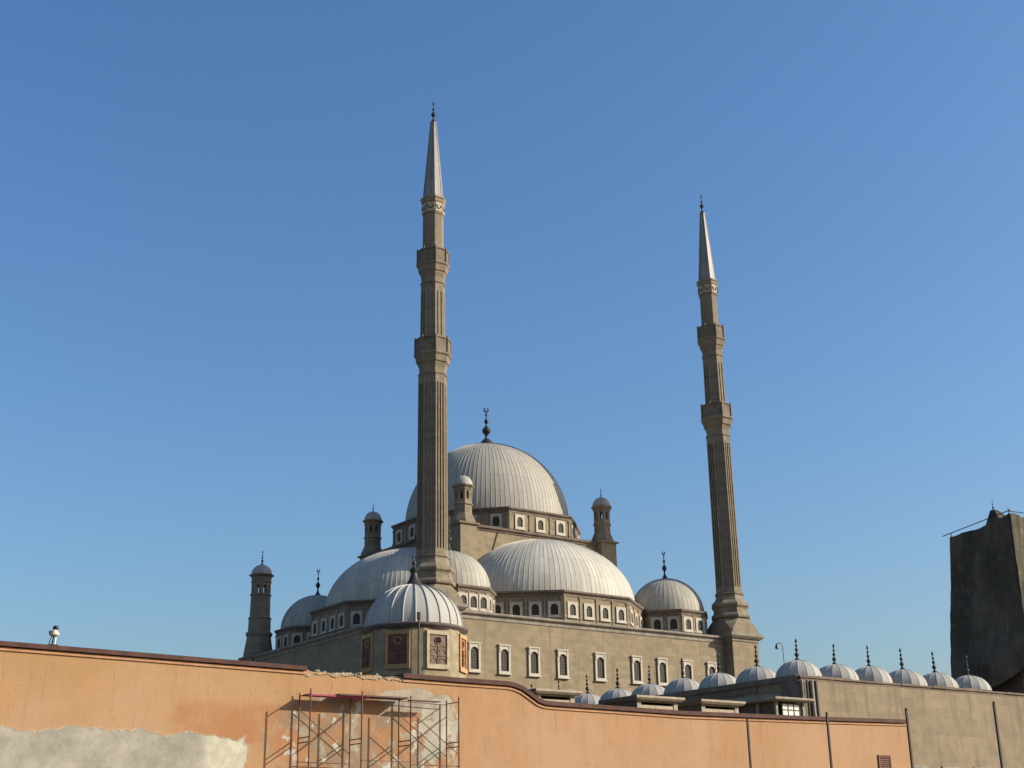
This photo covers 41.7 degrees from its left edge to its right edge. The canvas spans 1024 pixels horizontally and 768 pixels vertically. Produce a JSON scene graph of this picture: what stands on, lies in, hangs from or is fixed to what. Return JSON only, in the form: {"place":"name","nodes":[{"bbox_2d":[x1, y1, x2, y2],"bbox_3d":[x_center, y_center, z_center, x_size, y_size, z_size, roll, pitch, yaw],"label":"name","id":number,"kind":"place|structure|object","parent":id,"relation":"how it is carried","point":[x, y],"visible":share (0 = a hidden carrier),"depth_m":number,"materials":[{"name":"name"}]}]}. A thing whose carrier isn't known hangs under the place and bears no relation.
{"place":"outdoors","nodes":[
{"label":"outdoors","id":0,"kind":"place"},
{"bbox_2d":[0,641,910,767],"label":"orange wall","id":1,"kind":"structure","parent":0,"point":[69,707],"depth_m":46.07,"materials":[{"name":"paint"}]},
{"bbox_2d":[48,626,59,644],"bbox_3d":[-14.149,7.779,41.517,0.322,0.610,0.312,12,-23,-34],"label":"floodlight","id":2,"kind":"object","parent":1,"relation":"on","point":[54,633],"visible":1,"depth_m":41.45,"materials":[{"name":"white paint"}]},
{"bbox_2d":[0,0,1023,675],"label":"sky","id":3,"kind":"structure","parent":0,"point":[211,219],"materials":[{"name":"blue"}]},
{"label":"ground","id":4,"kind":"structure","parent":0,"visible":0},
{"bbox_2d":[297,688,459,767],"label":"scaffold","id":5,"kind":"object","parent":4,"relation":"on","point":[350,739],"visible":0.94,"depth_m":46.25,"materials":[{"name":"brown metal"}]},
{"bbox_2d":[304,694,368,699],"bbox_3d":[-6.014,10.678,45.855,2.350,0.050,0.430,12,-23,-34],"label":"scaffold board","id":6,"kind":"object","parent":5,"relation":"on","point":[335,696],"visible":0.86,"depth_m":45.80,"materials":[{"name":"brown wood"}]},
{"bbox_2d":[334,693,408,699],"bbox_3d":[-4.919,10.869,46.623,2.750,0.050,0.600,12,-23,-34],"label":"scaffold board","id":7,"kind":"object","parent":5,"relation":"on","point":[385,697],"visible":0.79,"depth_m":46.61,"materials":[{"name":"brown wood"}]},
{"bbox_2d":[407,700,440,702],"bbox_3d":[-3.113,11.246,47.623,1.270,0.035,0.200,12,-23,-34],"label":"scaffold board","id":8,"kind":"object","parent":5,"relation":"on","point":[425,701],"visible":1,"depth_m":47.57,"materials":[{"name":"brown wood"}]},
{"bbox_2d":[359,555,467,677],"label":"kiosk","id":9,"kind":"object","parent":4,"relation":"on","point":[413,625],"visible":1,"depth_m":72.15,"materials":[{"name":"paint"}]},
{"bbox_2d":[410,102,468,613],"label":"minaret","id":10,"kind":"object","parent":4,"relation":"on","point":[432,351],"visible":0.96,"depth_m":155.92,"materials":[{"name":"stone"}]},
{"bbox_2d":[238,408,726,696],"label":"mosque","id":11,"kind":"structure","parent":4,"relation":"on","point":[543,590],"depth_m":166.41,"materials":[{"name":"stone"}]},
{"bbox_2d":[276,636,281,648],"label":"window","id":12,"kind":"structure","parent":11,"relation":"in","point":[278,639],"depth_m":181.34,"materials":[{"name":"white stone"}]},
{"bbox_2d":[283,634,288,646],"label":"window","id":13,"kind":"structure","parent":11,"relation":"in","point":[285,637],"depth_m":179.80,"materials":[{"name":"white stone"}]},
{"bbox_2d":[291,633,302,644],"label":"window","id":14,"kind":"structure","parent":11,"relation":"in","point":[296,637],"depth_m":178.75,"materials":[{"name":"white stone"}]},
{"bbox_2d":[311,620,318,636],"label":"window","id":15,"kind":"structure","parent":11,"relation":"in","point":[315,624],"depth_m":169.61,"materials":[{"name":"white stone"}]},
{"bbox_2d":[319,617,326,634],"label":"window","id":16,"kind":"structure","parent":11,"relation":"in","point":[323,629],"depth_m":167.92,"materials":[{"name":"white stone"}]},
{"bbox_2d":[328,615,335,632],"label":"window","id":17,"kind":"structure","parent":11,"relation":"in","point":[332,619],"depth_m":166.17,"materials":[{"name":"white stone"}]},
{"bbox_2d":[337,612,344,629],"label":"window","id":18,"kind":"structure","parent":11,"relation":"in","point":[341,617],"depth_m":164.39,"materials":[{"name":"white stone"}]},
{"bbox_2d":[349,611,362,627],"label":"window","id":19,"kind":"structure","parent":11,"relation":"in","point":[356,619],"depth_m":163.27,"materials":[{"name":"white stone"}]},
{"bbox_2d":[395,529,402,544],"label":"window","id":20,"kind":"structure","parent":11,"relation":"in","point":[399,533],"depth_m":179.58,"materials":[{"name":"white stone"}]},
{"bbox_2d":[408,524,415,539],"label":"window","id":21,"kind":"structure","parent":11,"relation":"in","point":[412,528],"depth_m":177.01,"materials":[{"name":"white stone"}]},
{"bbox_2d":[458,592,468,609],"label":"window","id":22,"kind":"structure","parent":11,"relation":"in","point":[464,596],"depth_m":152.97,"materials":[{"name":"white stone"}]},
{"bbox_2d":[468,593,478,610],"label":"window","id":23,"kind":"structure","parent":11,"relation":"in","point":[473,598],"depth_m":153.49,"materials":[{"name":"white stone"}]},
{"bbox_2d":[467,641,481,672],"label":"window","id":24,"kind":"structure","parent":11,"relation":"in","point":[474,648],"depth_m":149.10,"materials":[{"name":"white stone"}]},
{"bbox_2d":[478,594,489,611],"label":"window","id":25,"kind":"structure","parent":11,"relation":"in","point":[482,599],"depth_m":154.28,"materials":[{"name":"white stone"}]},
{"bbox_2d":[489,596,491,612],"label":"window","id":26,"kind":"structure","parent":11,"relation":"in","point":[490,599],"depth_m":155.91,"materials":[{"name":"white stone"}]},
{"bbox_2d":[492,599,494,612],"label":"window","id":27,"kind":"structure","parent":11,"relation":"in","point":[493,602],"depth_m":157.88,"materials":[{"name":"white stone"}]},
{"bbox_2d":[490,513,502,527],"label":"window","id":28,"kind":"structure","parent":11,"relation":"in","point":[495,519],"depth_m":172.03,"materials":[{"name":"white stone"}]},
{"bbox_2d":[495,602,503,613],"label":"window","id":29,"kind":"structure","parent":11,"relation":"in","point":[499,606],"depth_m":159.41,"materials":[{"name":"white stone"}]},
{"bbox_2d":[498,644,511,674],"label":"window","id":30,"kind":"structure","parent":11,"relation":"in","point":[504,651],"depth_m":151.37,"materials":[{"name":"white stone"}]},
{"bbox_2d":[510,602,522,615],"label":"window","id":31,"kind":"structure","parent":11,"relation":"in","point":[516,608],"depth_m":159.30,"materials":[{"name":"white stone"}]},
{"bbox_2d":[514,514,525,530],"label":"window","id":32,"kind":"structure","parent":11,"relation":"in","point":[519,519],"depth_m":172.70,"materials":[{"name":"white stone"}]},
{"bbox_2d":[527,646,541,676],"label":"window","id":33,"kind":"structure","parent":11,"relation":"in","point":[533,652],"depth_m":153.64,"materials":[{"name":"white stone"}]},
{"bbox_2d":[529,601,542,617],"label":"window","id":34,"kind":"structure","parent":11,"relation":"in","point":[535,608],"depth_m":159.18,"materials":[{"name":"white stone"}]},
{"bbox_2d":[535,517,545,533],"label":"window","id":35,"kind":"structure","parent":11,"relation":"in","point":[539,522],"depth_m":174.48,"materials":[{"name":"white stone"}]},
{"bbox_2d":[547,601,561,617],"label":"window","id":36,"kind":"structure","parent":11,"relation":"in","point":[554,607],"depth_m":159.06,"materials":[{"name":"white stone"}]},
{"bbox_2d":[555,520,566,536],"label":"window","id":37,"kind":"structure","parent":11,"relation":"in","point":[560,525],"depth_m":176.32,"materials":[{"name":"white stone"}]},
{"bbox_2d":[556,649,570,678],"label":"window","id":38,"kind":"structure","parent":11,"relation":"in","point":[562,655],"depth_m":155.95,"materials":[{"name":"white stone"}]},
{"bbox_2d":[567,601,578,618],"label":"window","id":39,"kind":"structure","parent":11,"relation":"in","point":[572,607],"depth_m":159.70,"materials":[{"name":"white stone"}]},
{"bbox_2d":[583,603,595,620],"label":"window","id":40,"kind":"structure","parent":11,"relation":"in","point":[588,608],"depth_m":161.13,"materials":[{"name":"white stone"}]},
{"bbox_2d":[594,652,607,681],"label":"window","id":41,"kind":"structure","parent":11,"relation":"in","point":[599,658],"depth_m":159.06,"materials":[{"name":"white stone"}]},
{"bbox_2d":[600,605,611,621],"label":"window","id":42,"kind":"structure","parent":11,"relation":"in","point":[604,610],"depth_m":162.52,"materials":[{"name":"white stone"}]},
{"bbox_2d":[616,607,627,623],"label":"window","id":43,"kind":"structure","parent":11,"relation":"in","point":[620,611],"depth_m":163.89,"materials":[{"name":"white stone"}]},
{"bbox_2d":[629,609,634,626],"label":"window","id":44,"kind":"structure","parent":11,"relation":"in","point":[631,611],"depth_m":165.99,"materials":[{"name":"white stone"}]},
{"bbox_2d":[634,613,638,627],"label":"window","id":45,"kind":"structure","parent":11,"relation":"in","point":[635,614],"depth_m":168.56,"materials":[{"name":"white stone"}]},
{"bbox_2d":[631,655,643,684],"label":"window","id":46,"kind":"structure","parent":11,"relation":"in","point":[636,661],"depth_m":162.20,"materials":[{"name":"white stone"}]},
{"bbox_2d":[639,616,642,627],"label":"window","id":47,"kind":"structure","parent":11,"relation":"in","point":[640,618],"depth_m":170.94,"materials":[{"name":"white stone"}]},
{"bbox_2d":[651,617,663,629],"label":"window","id":48,"kind":"structure","parent":11,"relation":"in","point":[656,622],"depth_m":171.57,"materials":[{"name":"white stone"}]},
{"bbox_2d":[656,658,668,685],"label":"window","id":49,"kind":"structure","parent":11,"relation":"in","point":[662,666],"depth_m":164.51,"materials":[{"name":"white stone"}]},
{"bbox_2d":[667,616,680,631],"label":"window","id":50,"kind":"structure","parent":11,"relation":"in","point":[673,622],"depth_m":171.19,"materials":[{"name":"white stone"}]},
{"bbox_2d":[682,660,693,679],"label":"window","id":51,"kind":"structure","parent":11,"relation":"in","point":[687,664],"depth_m":167.06,"materials":[{"name":"white stone"}]},
{"bbox_2d":[684,616,693,632],"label":"window","id":52,"kind":"structure","parent":11,"relation":"in","point":[688,621],"depth_m":171.61,"materials":[{"name":"white stone"}]},
{"bbox_2d":[695,618,705,633],"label":"window","id":53,"kind":"structure","parent":11,"relation":"in","point":[699,622],"depth_m":172.74,"materials":[{"name":"white stone"}]},
{"bbox_2d":[706,662,716,675],"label":"window","id":54,"kind":"structure","parent":11,"relation":"in","point":[711,667],"depth_m":169.36,"materials":[{"name":"white stone"}]},
{"bbox_2d":[697,195,763,678],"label":"minaret","id":55,"kind":"object","parent":4,"relation":"on","point":[733,625],"visible":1,"depth_m":179.72,"materials":[{"name":"stone"}]},
{"bbox_2d":[746,718,751,767],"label":"steel post","id":56,"kind":"object","parent":4,"relation":"on","point":[749,747],"visible":1,"depth_m":42.17,"materials":[{"name":"grey metal"}]},
{"bbox_2d":[531,638,1023,767],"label":"courtyard arcade","id":57,"kind":"object","parent":4,"relation":"on","point":[951,722],"visible":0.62,"depth_m":108.55,"materials":[{"name":"stone"}]},
{"bbox_2d":[775,643,784,662],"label":"lamp post","id":58,"kind":"object","parent":57,"relation":"on","point":[776,647],"visible":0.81,"depth_m":108.59,"materials":[{"name":"grey metal"}]},
{"bbox_2d":[914,765,927,767],"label":"window","id":59,"kind":"structure","parent":57,"relation":"in","point":[915,766],"depth_m":105.80,"materials":[{"name":"white"}]},
{"bbox_2d":[942,766,959,767],"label":"window","id":60,"kind":"structure","parent":57,"relation":"in","point":[942,766],"depth_m":107.86,"materials":[{"name":"white"}]},
{"bbox_2d":[825,712,832,767],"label":"steel post","id":61,"kind":"object","parent":4,"relation":"on","point":[829,741],"visible":1,"depth_m":39.65,"materials":[{"name":"grey metal"}]},
{"bbox_2d":[905,708,913,767],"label":"steel post","id":62,"kind":"object","parent":4,"relation":"on","point":[909,738],"visible":1,"depth_m":37.71,"materials":[{"name":"grey metal"}]},
{"bbox_2d":[942,500,1023,693],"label":"tower","id":63,"kind":"structure","parent":4,"relation":"on","point":[987,601],"depth_m":127.56,"materials":[{"name":"grey stone"}]},
{"bbox_2d":[992,701,1003,767],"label":"steel post","id":64,"kind":"object","parent":4,"relation":"on","point":[997,734],"visible":1,"depth_m":35.22,"materials":[{"name":"grey metal"}]},
{"bbox_3d":[4.433,20.206,64.884,19.200,7.450,6.750,12,-23,-34],"label":"flat annex","id":65,"kind":"object","parent":4,"relation":"on","visible":0},
{"bbox_2d":[529,688,582,702],"bbox_3d":[1.340,14.923,62.517,2.730,1.078,2.900,12,-23,-34],"label":"roof box","id":66,"kind":"object","parent":65,"relation":"on","point":[557,695],"visible":0.39,"depth_m":61.77,"materials":[{"name":"beige paint"}]},
{"bbox_2d":[598,695,684,709],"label":"roof box","id":67,"kind":"object","parent":65,"relation":"on","point":[654,702],"visible":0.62,"depth_m":65.15,"materials":[{"name":"beige paint"}]},
{"bbox_2d":[677,699,745,712],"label":"roof box","id":68,"kind":"object","parent":65,"relation":"on","point":[710,705],"visible":0.51,"depth_m":67.39,"materials":[{"name":"beige paint"}]},
{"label":"cabin base","id":69,"kind":"object","parent":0,"visible":0},
{"bbox_2d":[738,696,813,715],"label":"timber cabin","id":70,"kind":"object","parent":69,"relation":"on","point":[776,705],"visible":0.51,"depth_m":81.35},
{"bbox_2d":[781,703,800,715],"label":"window","id":71,"kind":"structure","parent":70,"relation":"in","point":[787,709],"depth_m":81.22,"materials":[{"name":"white glass"}]}
]}

